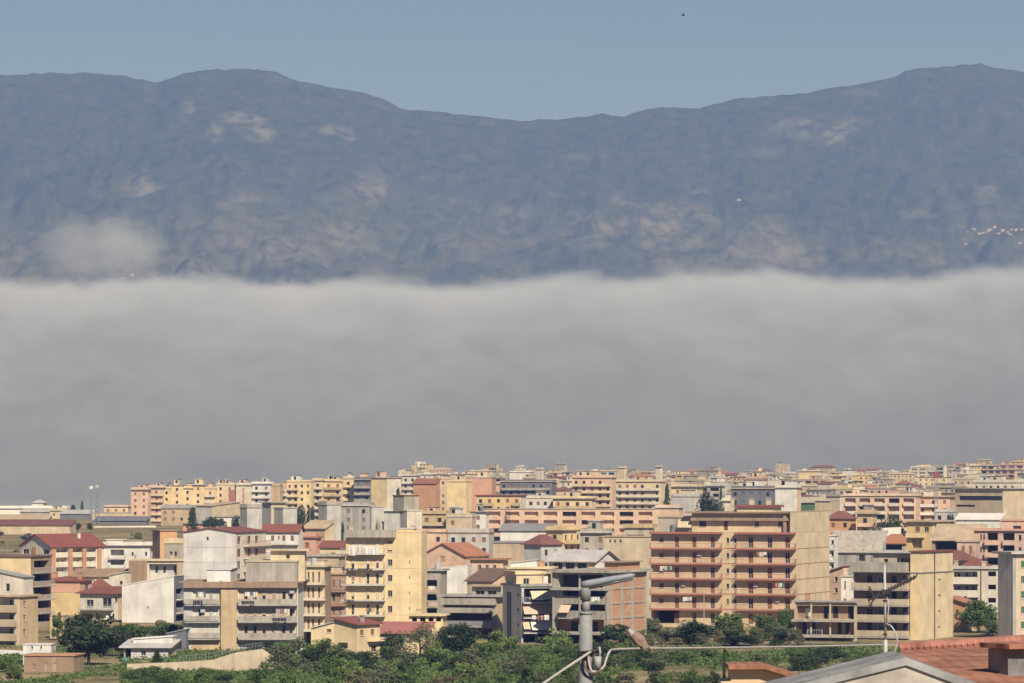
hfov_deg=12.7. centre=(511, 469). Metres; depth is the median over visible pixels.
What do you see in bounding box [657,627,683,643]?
bush
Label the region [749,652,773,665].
shrub
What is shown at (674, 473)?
apartment block
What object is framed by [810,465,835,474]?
apartment block
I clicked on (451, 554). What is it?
house
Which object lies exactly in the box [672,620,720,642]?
tree
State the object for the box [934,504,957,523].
house
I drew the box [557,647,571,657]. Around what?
shrub
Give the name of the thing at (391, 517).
workshop
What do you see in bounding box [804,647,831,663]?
shrub
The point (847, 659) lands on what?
shrub
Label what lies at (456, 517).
house
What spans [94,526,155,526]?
boundary wall
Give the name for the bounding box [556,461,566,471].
apartment block
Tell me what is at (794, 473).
house
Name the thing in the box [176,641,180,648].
balcony door
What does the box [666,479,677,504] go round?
apartment block
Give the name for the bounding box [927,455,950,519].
tower crane
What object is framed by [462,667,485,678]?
shrub
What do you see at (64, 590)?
house
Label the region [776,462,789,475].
apartment block
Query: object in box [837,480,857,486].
apartment block
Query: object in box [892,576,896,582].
balcony door
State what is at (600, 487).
apartment block
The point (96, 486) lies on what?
mast
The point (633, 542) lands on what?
apartment block
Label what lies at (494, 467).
apartment block
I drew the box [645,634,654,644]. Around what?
shrub
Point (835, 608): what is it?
balcony door
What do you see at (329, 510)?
concrete tower
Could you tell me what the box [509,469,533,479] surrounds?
apartment block
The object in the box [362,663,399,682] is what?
shrub
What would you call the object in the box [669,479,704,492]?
apartment block
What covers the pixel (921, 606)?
apartment block
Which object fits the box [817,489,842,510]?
apartment block
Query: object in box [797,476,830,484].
apartment block
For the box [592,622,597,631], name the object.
balcony door
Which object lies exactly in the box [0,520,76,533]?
barn
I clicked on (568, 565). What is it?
window
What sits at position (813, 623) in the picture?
balcony door
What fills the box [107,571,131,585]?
house
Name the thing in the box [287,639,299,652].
shrub
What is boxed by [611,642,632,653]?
shrub
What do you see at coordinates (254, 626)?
balcony door
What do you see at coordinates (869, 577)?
balcony door
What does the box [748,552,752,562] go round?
balcony door
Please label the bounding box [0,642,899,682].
ground cover
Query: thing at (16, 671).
bush
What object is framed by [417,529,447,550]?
house
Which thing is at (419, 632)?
tree
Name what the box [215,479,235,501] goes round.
apartment block
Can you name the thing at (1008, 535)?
apartment block
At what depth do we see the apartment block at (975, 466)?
4431.64 m
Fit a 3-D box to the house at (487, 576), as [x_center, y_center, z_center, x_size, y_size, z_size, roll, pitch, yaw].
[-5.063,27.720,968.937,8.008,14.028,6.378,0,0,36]
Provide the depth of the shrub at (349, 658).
759.06 m
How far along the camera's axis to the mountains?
13000.19 m
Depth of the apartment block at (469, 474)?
3353.53 m
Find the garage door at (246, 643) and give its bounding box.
[245,642,264,650]
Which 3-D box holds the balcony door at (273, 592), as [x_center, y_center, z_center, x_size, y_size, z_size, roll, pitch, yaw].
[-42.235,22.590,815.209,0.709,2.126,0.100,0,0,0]
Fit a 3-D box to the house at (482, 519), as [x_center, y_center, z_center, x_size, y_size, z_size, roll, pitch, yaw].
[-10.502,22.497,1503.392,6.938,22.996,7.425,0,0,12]
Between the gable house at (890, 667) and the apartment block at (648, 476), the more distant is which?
the apartment block at (648, 476)
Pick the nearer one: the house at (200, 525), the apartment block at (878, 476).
the house at (200, 525)
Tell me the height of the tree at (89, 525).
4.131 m
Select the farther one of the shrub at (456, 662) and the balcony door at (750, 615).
the balcony door at (750, 615)
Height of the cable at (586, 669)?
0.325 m
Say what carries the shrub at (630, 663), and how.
on the ground at (76, 494)
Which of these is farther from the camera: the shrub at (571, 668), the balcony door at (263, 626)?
the balcony door at (263, 626)
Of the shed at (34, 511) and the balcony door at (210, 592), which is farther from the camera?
the shed at (34, 511)
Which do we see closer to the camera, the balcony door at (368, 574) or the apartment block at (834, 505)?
the balcony door at (368, 574)
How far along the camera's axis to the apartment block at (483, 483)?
2120.97 m
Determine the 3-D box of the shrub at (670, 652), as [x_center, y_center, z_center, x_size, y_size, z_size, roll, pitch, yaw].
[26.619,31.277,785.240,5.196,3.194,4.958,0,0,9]
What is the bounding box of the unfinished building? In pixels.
[546,556,652,643]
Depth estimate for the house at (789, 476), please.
4004.76 m
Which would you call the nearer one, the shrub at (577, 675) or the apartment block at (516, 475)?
the shrub at (577, 675)
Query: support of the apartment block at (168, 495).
on the ground at (76, 494)
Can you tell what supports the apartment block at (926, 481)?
on the ground at (76, 494)
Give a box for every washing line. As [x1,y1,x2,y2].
[196,592,205,597]
[245,592,257,596]
[276,609,289,614]
[366,608,374,611]
[660,566,671,569]
[683,597,691,600]
[757,552,766,556]
[775,583,784,587]
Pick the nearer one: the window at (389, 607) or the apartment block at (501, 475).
the window at (389, 607)
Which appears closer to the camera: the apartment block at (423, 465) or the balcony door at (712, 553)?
the balcony door at (712, 553)
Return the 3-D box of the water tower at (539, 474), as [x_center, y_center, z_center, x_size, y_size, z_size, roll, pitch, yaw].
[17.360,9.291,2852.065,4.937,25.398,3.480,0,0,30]
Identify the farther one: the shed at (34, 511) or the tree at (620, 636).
the shed at (34, 511)
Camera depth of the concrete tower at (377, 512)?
1441.47 m
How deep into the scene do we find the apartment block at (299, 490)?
2101.00 m
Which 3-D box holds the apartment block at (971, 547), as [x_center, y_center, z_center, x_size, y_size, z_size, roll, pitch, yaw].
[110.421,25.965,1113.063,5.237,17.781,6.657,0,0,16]
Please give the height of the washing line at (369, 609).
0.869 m
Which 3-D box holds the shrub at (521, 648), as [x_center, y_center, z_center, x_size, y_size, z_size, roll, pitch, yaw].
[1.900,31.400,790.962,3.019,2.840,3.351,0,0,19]
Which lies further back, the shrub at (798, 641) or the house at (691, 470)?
the house at (691, 470)
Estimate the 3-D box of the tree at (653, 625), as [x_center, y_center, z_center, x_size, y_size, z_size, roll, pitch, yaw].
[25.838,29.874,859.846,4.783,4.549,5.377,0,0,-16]
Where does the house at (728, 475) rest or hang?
on the ground at (76, 494)
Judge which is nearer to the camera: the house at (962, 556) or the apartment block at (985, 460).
the house at (962, 556)
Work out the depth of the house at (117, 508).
2380.69 m
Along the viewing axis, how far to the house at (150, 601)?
956.04 m
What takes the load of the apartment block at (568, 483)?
on the ground at (76, 494)
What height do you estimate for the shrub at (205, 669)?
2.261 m
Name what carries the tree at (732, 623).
on the ground at (76, 494)
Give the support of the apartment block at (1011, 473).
on the ground at (76, 494)
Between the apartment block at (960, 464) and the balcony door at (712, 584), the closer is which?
the balcony door at (712, 584)
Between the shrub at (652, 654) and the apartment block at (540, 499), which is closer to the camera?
the shrub at (652, 654)
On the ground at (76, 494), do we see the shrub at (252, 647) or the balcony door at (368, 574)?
the shrub at (252, 647)
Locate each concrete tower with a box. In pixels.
[239,504,262,528]
[259,502,288,525]
[273,507,297,523]
[317,501,341,539]
[369,506,384,529]
[392,495,422,528]
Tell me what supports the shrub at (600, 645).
on the ground at (76, 494)
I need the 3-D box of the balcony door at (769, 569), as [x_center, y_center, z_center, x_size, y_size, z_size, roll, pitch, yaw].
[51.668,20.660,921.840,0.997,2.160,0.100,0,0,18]
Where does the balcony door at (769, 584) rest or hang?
in the apartment block at (703, 553)
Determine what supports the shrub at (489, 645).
on the ground at (76, 494)
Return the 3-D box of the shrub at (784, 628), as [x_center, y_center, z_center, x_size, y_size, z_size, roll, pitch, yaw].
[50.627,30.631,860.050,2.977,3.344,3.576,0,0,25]
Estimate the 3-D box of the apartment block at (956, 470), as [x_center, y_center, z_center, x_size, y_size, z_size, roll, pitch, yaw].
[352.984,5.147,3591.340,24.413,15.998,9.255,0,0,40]
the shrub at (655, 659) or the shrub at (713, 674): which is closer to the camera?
the shrub at (713, 674)
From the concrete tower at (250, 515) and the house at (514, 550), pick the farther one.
the concrete tower at (250, 515)
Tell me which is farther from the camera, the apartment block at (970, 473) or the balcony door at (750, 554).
the apartment block at (970, 473)
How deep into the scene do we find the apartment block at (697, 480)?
2810.36 m
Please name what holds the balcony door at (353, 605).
in the apartment tower at (392, 586)
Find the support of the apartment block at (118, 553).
on the ground at (76, 494)
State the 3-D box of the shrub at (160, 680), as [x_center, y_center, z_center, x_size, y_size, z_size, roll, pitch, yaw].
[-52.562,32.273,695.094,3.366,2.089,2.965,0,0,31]
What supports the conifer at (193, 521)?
on the ground at (76, 494)
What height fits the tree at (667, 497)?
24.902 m
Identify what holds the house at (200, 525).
on the ground at (76, 494)
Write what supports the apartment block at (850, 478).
on the ground at (76, 494)
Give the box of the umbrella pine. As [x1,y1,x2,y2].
[202,516,226,527]
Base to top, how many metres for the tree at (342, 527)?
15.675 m
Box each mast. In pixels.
[90,486,92,522]
[95,485,99,524]
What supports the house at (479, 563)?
on the ground at (76, 494)
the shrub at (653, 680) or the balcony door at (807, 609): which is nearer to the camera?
the shrub at (653, 680)
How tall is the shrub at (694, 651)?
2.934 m
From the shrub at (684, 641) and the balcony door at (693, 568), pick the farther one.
the balcony door at (693, 568)
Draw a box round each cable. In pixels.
[542,651,591,682]
[583,657,598,673]
[587,644,895,671]
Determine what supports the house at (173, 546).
on the ground at (76, 494)
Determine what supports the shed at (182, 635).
on the ground at (76, 494)
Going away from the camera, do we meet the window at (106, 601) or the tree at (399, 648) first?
the tree at (399, 648)
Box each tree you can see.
[57,611,122,664]
[87,522,92,529]
[111,622,129,655]
[231,515,239,526]
[297,504,307,525]
[306,506,314,522]
[341,521,343,539]
[391,635,409,658]
[395,621,441,655]
[435,626,452,649]
[446,622,483,651]
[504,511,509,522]
[600,624,638,646]
[647,618,662,637]
[663,483,670,504]
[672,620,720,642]
[694,486,724,510]
[712,611,750,632]
[750,614,778,636]
[774,608,793,632]
[871,515,892,530]
[888,514,904,536]
[947,512,953,523]
[953,598,997,632]
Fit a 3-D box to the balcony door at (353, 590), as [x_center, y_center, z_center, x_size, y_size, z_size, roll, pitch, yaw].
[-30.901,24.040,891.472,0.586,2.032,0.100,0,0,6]
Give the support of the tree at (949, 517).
on the ground at (76, 494)
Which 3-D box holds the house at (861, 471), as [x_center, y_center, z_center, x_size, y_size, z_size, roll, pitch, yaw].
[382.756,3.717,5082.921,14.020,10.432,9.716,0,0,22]
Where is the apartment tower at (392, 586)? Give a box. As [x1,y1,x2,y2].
[341,518,426,625]
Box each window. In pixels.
[23,549,28,553]
[43,549,48,554]
[87,600,92,606]
[103,598,110,606]
[338,643,347,648]
[371,645,375,651]
[387,575,392,581]
[387,606,392,612]
[554,563,561,568]
[566,563,573,568]
[578,563,585,567]
[859,555,864,560]
[879,609,883,614]
[879,625,883,630]
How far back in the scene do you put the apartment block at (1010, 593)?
859.00 m
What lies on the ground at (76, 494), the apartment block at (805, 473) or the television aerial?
the apartment block at (805, 473)
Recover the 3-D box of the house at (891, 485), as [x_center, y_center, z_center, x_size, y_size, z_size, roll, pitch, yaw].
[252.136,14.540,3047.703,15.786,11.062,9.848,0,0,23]
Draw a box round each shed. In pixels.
[0,506,70,513]
[19,509,49,513]
[59,510,96,518]
[93,516,150,524]
[166,628,189,651]
[801,497,819,510]
[954,513,1005,527]
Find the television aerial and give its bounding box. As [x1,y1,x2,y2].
[868,565,917,652]
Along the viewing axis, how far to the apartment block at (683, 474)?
3546.20 m
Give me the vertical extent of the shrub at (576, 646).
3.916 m
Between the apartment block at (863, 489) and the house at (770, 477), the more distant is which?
the house at (770, 477)
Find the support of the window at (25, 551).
in the apartment block at (71, 552)
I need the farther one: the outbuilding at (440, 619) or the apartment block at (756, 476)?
the apartment block at (756, 476)
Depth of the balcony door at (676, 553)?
927.71 m
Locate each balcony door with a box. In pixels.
[44,663,47,670]
[53,663,56,670]
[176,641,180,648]
[209,591,212,598]
[209,608,212,615]
[244,608,247,615]
[244,625,247,632]
[253,608,256,615]
[253,625,256,632]
[262,591,265,598]
[262,608,265,615]
[262,625,265,632]
[272,591,275,598]
[272,608,275,615]
[272,625,275,632]
[282,591,285,598]
[282,625,285,632]
[289,625,292,632]
[352,558,354,567]
[352,589,354,598]
[352,604,354,614]
[367,558,369,567]
[367,573,369,583]
[367,589,369,598]
[376,558,378,567]
[376,573,378,583]
[376,589,378,598]
[376,604,378,614]
[440,556,444,561]
[526,592,529,600]
[571,621,577,630]
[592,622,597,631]
[675,537,678,546]
[675,552,678,562]
[675,567,678,577]
[675,582,678,592]
[675,597,678,607]
[675,613,678,622]
[692,537,695,547]
[692,552,695,562]
[692,567,695,577]
[692,582,695,592]
[692,598,695,607]
[692,613,695,621]
[711,537,714,547]
[711,552,714,562]
[711,567,714,577]
[711,583,714,592]
[711,598,714,608]
[711,613,714,623]
[748,537,752,547]
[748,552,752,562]
[748,568,752,577]
[748,583,752,593]
[748,598,752,608]
[748,613,752,623]
[768,537,771,547]
[768,552,771,562]
[768,568,771,577]
[768,583,771,593]
[768,598,771,608]
[785,537,789,547]
[785,553,789,562]
[785,568,789,578]
[785,583,789,593]
[785,598,789,608]
[803,622,806,633]
[806,608,809,616]
[812,622,815,633]
[824,606,828,617]
[833,606,837,617]
[838,622,841,633]
[846,622,849,633]
[848,606,852,617]
[867,575,871,582]
[867,591,871,598]
[867,607,871,614]
[867,623,871,629]
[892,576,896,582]
[892,592,896,598]
[892,607,896,614]
[892,623,896,630]
[903,592,907,598]
[903,608,907,614]
[903,623,907,630]
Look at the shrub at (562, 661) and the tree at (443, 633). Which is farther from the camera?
the tree at (443, 633)
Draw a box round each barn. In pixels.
[0,514,52,519]
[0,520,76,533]
[195,502,239,526]
[304,520,336,541]
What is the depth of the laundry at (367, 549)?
886.48 m
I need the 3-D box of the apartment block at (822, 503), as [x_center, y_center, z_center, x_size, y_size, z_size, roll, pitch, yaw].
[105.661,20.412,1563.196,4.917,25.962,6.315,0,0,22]
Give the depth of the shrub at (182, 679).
706.03 m
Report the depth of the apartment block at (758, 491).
1642.45 m
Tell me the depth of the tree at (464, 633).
798.92 m
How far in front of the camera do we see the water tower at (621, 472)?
2901.14 m
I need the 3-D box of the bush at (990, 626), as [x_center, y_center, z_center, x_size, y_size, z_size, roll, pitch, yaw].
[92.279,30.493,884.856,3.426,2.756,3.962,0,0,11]
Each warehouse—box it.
[544,549,622,568]
[832,530,887,574]
[929,524,987,549]
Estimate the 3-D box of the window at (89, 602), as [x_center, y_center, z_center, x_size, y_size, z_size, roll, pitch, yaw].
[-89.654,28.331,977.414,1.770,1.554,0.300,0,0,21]
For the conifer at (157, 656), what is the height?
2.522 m
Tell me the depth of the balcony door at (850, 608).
859.67 m
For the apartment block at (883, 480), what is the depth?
3304.86 m
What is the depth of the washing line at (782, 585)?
913.99 m
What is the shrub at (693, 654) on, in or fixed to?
on the ground at (76, 494)
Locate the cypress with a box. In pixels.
[722,640,725,678]
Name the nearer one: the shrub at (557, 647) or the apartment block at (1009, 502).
the shrub at (557, 647)
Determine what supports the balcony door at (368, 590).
in the apartment tower at (392, 586)
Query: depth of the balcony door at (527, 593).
852.36 m
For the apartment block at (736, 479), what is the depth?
3325.61 m
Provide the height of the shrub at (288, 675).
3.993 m
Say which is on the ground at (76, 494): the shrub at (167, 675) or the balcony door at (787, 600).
the shrub at (167, 675)
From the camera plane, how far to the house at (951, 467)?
4362.90 m
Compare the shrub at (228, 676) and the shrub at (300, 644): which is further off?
the shrub at (300, 644)
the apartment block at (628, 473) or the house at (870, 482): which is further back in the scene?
the apartment block at (628, 473)
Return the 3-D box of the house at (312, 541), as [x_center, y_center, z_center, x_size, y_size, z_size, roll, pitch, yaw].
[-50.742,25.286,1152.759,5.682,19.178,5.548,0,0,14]
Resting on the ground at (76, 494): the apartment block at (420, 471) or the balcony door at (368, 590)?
the apartment block at (420, 471)
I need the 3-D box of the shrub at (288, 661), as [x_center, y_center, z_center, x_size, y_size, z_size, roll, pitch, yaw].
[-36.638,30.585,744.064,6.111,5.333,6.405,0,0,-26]
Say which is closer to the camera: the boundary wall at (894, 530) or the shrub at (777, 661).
the shrub at (777, 661)
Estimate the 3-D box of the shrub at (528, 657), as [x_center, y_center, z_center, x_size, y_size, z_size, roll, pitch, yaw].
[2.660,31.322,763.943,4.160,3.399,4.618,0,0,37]
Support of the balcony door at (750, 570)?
in the apartment block at (703, 553)
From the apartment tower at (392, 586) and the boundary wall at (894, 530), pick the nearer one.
the apartment tower at (392, 586)
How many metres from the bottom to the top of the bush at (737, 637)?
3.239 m
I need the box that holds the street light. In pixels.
[578,573,634,682]
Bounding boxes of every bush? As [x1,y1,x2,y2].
[0,655,16,670]
[2,665,23,679]
[123,623,155,641]
[130,532,143,539]
[149,619,182,635]
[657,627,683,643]
[717,630,758,645]
[754,635,763,642]
[768,631,791,645]
[983,621,997,633]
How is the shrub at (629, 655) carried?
on the ground at (76, 494)
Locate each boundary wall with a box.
[0,649,22,655]
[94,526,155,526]
[882,527,900,535]
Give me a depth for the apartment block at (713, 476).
3621.78 m
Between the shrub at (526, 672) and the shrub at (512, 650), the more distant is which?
the shrub at (512, 650)
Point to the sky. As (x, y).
(518, 60)
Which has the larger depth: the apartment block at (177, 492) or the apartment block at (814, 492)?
the apartment block at (814, 492)
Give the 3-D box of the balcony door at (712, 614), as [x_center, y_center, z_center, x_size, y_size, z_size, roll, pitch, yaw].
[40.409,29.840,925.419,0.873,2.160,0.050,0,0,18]
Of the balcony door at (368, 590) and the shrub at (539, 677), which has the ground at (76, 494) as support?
the shrub at (539, 677)
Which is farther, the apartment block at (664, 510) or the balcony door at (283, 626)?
the apartment block at (664, 510)
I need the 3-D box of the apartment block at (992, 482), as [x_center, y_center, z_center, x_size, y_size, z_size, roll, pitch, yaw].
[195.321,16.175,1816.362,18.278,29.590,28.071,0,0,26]
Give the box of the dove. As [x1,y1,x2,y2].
[626,629,653,652]
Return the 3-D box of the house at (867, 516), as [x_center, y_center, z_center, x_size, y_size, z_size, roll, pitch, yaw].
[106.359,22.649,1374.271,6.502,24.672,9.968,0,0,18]
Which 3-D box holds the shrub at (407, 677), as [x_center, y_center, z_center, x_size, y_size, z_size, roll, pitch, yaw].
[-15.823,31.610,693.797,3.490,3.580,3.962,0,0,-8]
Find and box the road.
[570,643,895,644]
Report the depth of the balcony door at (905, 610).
863.46 m
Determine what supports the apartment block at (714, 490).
on the ground at (76, 494)
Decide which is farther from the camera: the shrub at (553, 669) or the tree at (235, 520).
the tree at (235, 520)
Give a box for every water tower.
[536,468,543,479]
[617,466,625,478]
[655,466,661,478]
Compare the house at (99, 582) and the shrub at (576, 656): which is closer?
the shrub at (576, 656)
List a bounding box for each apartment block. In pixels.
[0,542,54,625]
[0,569,40,644]
[18,533,106,578]
[103,539,151,567]
[129,484,152,523]
[149,482,165,522]
[164,482,171,504]
[171,479,183,504]
[178,549,310,651]
[182,526,270,579]
[183,483,192,504]
[190,478,206,504]
[204,483,216,503]
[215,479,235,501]
[236,479,251,503]
[251,477,273,503]
[261,524,304,558]
[271,481,283,501]
[281,481,285,501]
[286,475,314,524]
[304,554,347,644]
[312,478,325,519]
[324,474,342,501]
[331,565,345,621]
[342,472,355,501]
[352,473,370,501]
[369,471,402,506]
[401,470,420,494]
[412,461,432,472]
[414,469,426,473]
[417,471,437,477]
[427,563,449,612]
[429,467,452,477]
[436,584,501,637]
[438,474,452,509]
[443,472,457,476]
[446,475,472,512]
[450,471,477,478]
[466,471,495,510]
[474,495,527,510]
[480,468,493,476]
[484,508,654,540]
[485,463,498,473]
[490,472,506,479]
[494,475,504,490]
[496,468,507,479]
[499,480,556,494]
[500,570,551,642]
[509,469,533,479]
[515,464,525,470]
[523,474,535,479]
[526,491,559,507]
[530,474,546,479]
[547,475,563,488]
[548,470,561,475]
[551,491,597,507]
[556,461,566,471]
[556,486,571,495]
[560,476,571,488]
[561,469,572,475]
[571,471,616,507]
[599,468,616,474]
[603,524,656,617]
[615,476,666,507]
[626,469,654,473]
[626,471,635,477]
[629,473,653,478]
[649,498,829,627]
[650,473,667,478]
[653,505,684,531]
[662,470,671,474]
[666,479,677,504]
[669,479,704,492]
[670,489,713,514]
[672,471,680,476]
[674,476,709,484]
[676,470,705,478]
[692,483,726,503]
[697,467,721,478]
[708,473,723,481]
[710,478,733,492]
[719,494,730,510]
[721,471,732,477]
[722,490,730,497]
[729,480,774,510]
[731,473,751,485]
[745,472,768,485]
[753,467,765,475]
[762,469,772,474]
[773,477,802,510]
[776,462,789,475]
[791,593,859,640]
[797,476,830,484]
[798,468,823,478]
[800,481,817,494]
[804,489,825,495]
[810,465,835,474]
[813,492,831,515]
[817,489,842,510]
[818,496,838,514]
[825,483,859,493]
[830,473,846,486]
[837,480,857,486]
[841,493,922,536]
[842,467,856,478]
[847,473,862,482]
[851,549,954,639]
[852,472,872,485]
[852,485,868,492]
[865,484,878,488]
[868,485,896,492]
[872,473,881,482]
[874,476,892,487]
[878,471,893,475]
[889,473,914,485]
[893,487,904,492]
[900,487,917,492]
[910,463,934,481]
[911,487,954,495]
[915,485,938,491]
[918,473,951,485]
[920,489,954,519]
[926,483,972,491]
[934,465,946,476]
[949,466,976,482]
[952,475,979,485]
[952,488,1023,518]
[953,560,997,617]
[955,463,965,465]
[955,470,994,477]
[956,540,980,558]
[966,463,981,472]
[971,518,1023,565]
[972,476,1023,487]
[977,458,991,463]
[980,463,998,469]
[981,468,1017,479]
[991,543,1023,635]
[997,475,1014,479]
[999,461,1023,472]
[1012,459,1023,463]
[1017,470,1023,478]
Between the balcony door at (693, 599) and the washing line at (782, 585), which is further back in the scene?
the balcony door at (693, 599)
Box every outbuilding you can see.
[22,643,56,662]
[23,653,84,671]
[405,602,450,642]
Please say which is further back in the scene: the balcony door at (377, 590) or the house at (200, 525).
the house at (200, 525)
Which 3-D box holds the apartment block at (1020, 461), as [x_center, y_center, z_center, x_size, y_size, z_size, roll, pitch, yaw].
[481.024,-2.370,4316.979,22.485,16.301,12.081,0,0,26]
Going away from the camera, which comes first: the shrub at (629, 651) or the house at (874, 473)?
the shrub at (629, 651)
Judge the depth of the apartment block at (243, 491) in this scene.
2190.80 m
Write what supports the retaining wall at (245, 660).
on the ground at (76, 494)
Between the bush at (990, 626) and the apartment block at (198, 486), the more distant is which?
the apartment block at (198, 486)
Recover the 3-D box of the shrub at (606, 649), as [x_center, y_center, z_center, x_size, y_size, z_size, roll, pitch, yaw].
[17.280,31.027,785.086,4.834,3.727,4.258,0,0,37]
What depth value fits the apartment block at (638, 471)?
3909.10 m
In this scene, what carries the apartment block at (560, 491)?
on the ground at (76, 494)
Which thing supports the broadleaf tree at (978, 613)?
on the ground at (76, 494)
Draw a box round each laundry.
[349,545,355,555]
[352,577,361,582]
[357,544,362,552]
[364,546,370,553]
[372,546,378,554]
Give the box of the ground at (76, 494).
[0,469,998,682]
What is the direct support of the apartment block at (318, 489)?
on the ground at (76, 494)
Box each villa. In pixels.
[309,621,333,653]
[330,615,383,656]
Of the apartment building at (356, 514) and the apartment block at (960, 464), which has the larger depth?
the apartment block at (960, 464)
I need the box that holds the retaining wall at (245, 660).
[127,643,273,671]
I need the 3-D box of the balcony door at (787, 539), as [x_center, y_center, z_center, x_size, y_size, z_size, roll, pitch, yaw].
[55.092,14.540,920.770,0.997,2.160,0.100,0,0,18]
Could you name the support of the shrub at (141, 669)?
on the ground at (76, 494)
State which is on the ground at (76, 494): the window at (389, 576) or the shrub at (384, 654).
the shrub at (384, 654)
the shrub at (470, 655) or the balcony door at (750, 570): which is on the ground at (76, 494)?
the shrub at (470, 655)
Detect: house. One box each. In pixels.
[31,500,47,505]
[49,505,69,518]
[49,615,67,637]
[51,569,94,614]
[70,568,128,583]
[75,586,121,619]
[92,512,130,519]
[92,578,110,586]
[103,505,130,511]
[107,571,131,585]
[119,635,180,658]
[121,575,183,622]
[127,554,182,582]
[151,530,177,558]
[160,505,195,525]
[163,537,182,558]
[181,523,205,530]
[216,516,239,526]
[303,532,322,559]
[318,540,345,572]
[380,621,435,653]
[398,468,407,475]
[411,478,441,509]
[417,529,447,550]
[422,506,448,528]
[427,542,491,567]
[444,564,471,593]
[445,507,476,528]
[447,528,494,557]
[464,568,508,593]
[466,548,511,573]
[467,504,491,528]
[492,541,525,570]
[498,523,554,540]
[507,559,557,583]
[520,534,565,565]
[542,526,580,549]
[576,520,614,549]
[689,469,696,473]
[718,662,797,682]
[725,473,740,481]
[763,651,975,682]
[768,472,781,475]
[768,475,776,479]
[768,476,783,485]
[783,472,797,479]
[783,473,794,479]
[818,481,836,488]
[829,511,856,534]
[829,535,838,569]
[829,565,850,599]
[840,569,852,600]
[854,469,864,473]
[854,504,879,529]
[859,480,878,486]
[866,468,881,473]
[870,471,878,475]
[882,484,904,487]
[886,534,905,550]
[895,481,913,486]
[898,635,1023,682]
[902,520,955,550]
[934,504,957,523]
[947,464,955,474]
[953,549,974,565]
[953,596,975,631]
[960,557,991,565]
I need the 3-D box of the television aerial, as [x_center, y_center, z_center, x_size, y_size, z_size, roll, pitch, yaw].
[4.972,2.250,60.000,0.669,2.022,0.320,0,0,0]
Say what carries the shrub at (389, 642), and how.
on the ground at (76, 494)
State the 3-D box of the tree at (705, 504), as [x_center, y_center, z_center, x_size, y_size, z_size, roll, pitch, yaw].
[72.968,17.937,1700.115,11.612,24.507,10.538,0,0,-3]
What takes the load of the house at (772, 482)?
on the ground at (76, 494)
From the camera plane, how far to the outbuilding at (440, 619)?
850.40 m
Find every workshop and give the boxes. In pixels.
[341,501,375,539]
[384,507,399,530]
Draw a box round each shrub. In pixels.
[120,670,152,680]
[121,667,140,674]
[134,678,161,682]
[135,666,159,674]
[138,666,159,678]
[150,670,181,679]
[153,677,170,682]
[158,672,179,682]
[174,677,188,682]
[190,676,208,682]
[191,671,217,682]
[195,667,209,674]
[201,677,226,682]
[207,669,229,679]
[213,673,233,682]
[244,661,275,678]
[245,643,262,650]
[246,678,261,682]
[265,641,275,647]
[265,642,305,671]
[272,641,295,661]
[275,665,299,682]
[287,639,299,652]
[292,636,310,652]
[296,647,327,666]
[300,659,321,673]
[302,638,333,653]
[314,654,344,675]
[318,642,333,655]
[320,675,343,682]
[322,667,340,679]
[328,643,353,658]
[336,657,365,680]
[338,651,357,662]
[343,669,373,682]
[345,651,366,664]
[351,650,379,669]
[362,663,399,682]
[372,647,396,660]
[380,630,406,653]
[395,668,416,682]
[396,650,426,666]
[396,663,416,674]
[419,641,449,666]
[425,676,441,682]
[434,656,466,671]
[439,674,458,682]
[444,651,464,665]
[451,660,479,676]
[451,663,479,682]
[455,644,483,665]
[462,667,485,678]
[472,640,498,659]
[472,675,490,682]
[483,629,519,651]
[488,671,510,681]
[493,650,525,673]
[494,673,509,682]
[506,648,523,658]
[513,648,542,664]
[515,644,529,653]
[517,663,547,682]
[518,666,550,680]
[534,669,555,682]
[538,628,573,652]
[543,666,564,680]
[547,659,568,671]
[551,673,577,682]
[553,645,570,653]
[553,657,579,676]
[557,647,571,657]
[568,649,592,664]
[569,643,593,657]
[572,670,599,682]
[592,641,613,658]
[592,660,608,670]
[592,671,607,682]
[601,641,622,657]
[601,654,615,666]
[606,673,618,682]
[607,658,625,667]
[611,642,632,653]
[612,651,628,661]
[615,672,637,682]
[617,656,637,668]
[621,650,635,653]
[622,653,639,664]
[623,639,644,653]
[632,650,667,665]
[636,629,654,642]
[638,653,660,666]
[641,653,667,668]
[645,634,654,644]
[645,661,664,670]
[645,670,661,682]
[648,673,659,682]
[650,651,664,657]
[654,670,675,682]
[656,644,677,658]
[663,650,693,663]
[674,674,688,682]
[677,668,702,682]
[681,634,697,643]
[681,646,707,659]
[684,651,701,663]
[693,632,709,643]
[698,671,720,682]
[699,643,727,656]
[710,632,724,641]
[712,650,737,664]
[749,628,764,640]
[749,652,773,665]
[751,627,764,638]
[762,654,784,666]
[763,621,782,638]
[764,621,781,638]
[776,625,788,639]
[785,648,800,656]
[786,656,819,670]
[789,628,802,638]
[789,628,803,639]
[794,637,805,645]
[794,648,811,660]
[801,655,819,669]
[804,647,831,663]
[818,647,850,658]
[843,656,855,661]
[848,651,871,658]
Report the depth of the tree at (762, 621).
870.97 m
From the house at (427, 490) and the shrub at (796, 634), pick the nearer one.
the shrub at (796, 634)
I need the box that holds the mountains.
[0,63,1023,483]
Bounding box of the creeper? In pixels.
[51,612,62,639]
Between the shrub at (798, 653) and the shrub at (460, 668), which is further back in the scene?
the shrub at (798, 653)
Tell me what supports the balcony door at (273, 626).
in the apartment block at (226, 613)
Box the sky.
[0,0,1023,120]
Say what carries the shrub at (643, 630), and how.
on the ground at (76, 494)
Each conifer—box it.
[151,650,162,662]
[186,507,198,530]
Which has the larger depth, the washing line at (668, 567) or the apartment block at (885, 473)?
the apartment block at (885, 473)
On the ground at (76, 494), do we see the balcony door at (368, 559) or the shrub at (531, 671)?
the shrub at (531, 671)

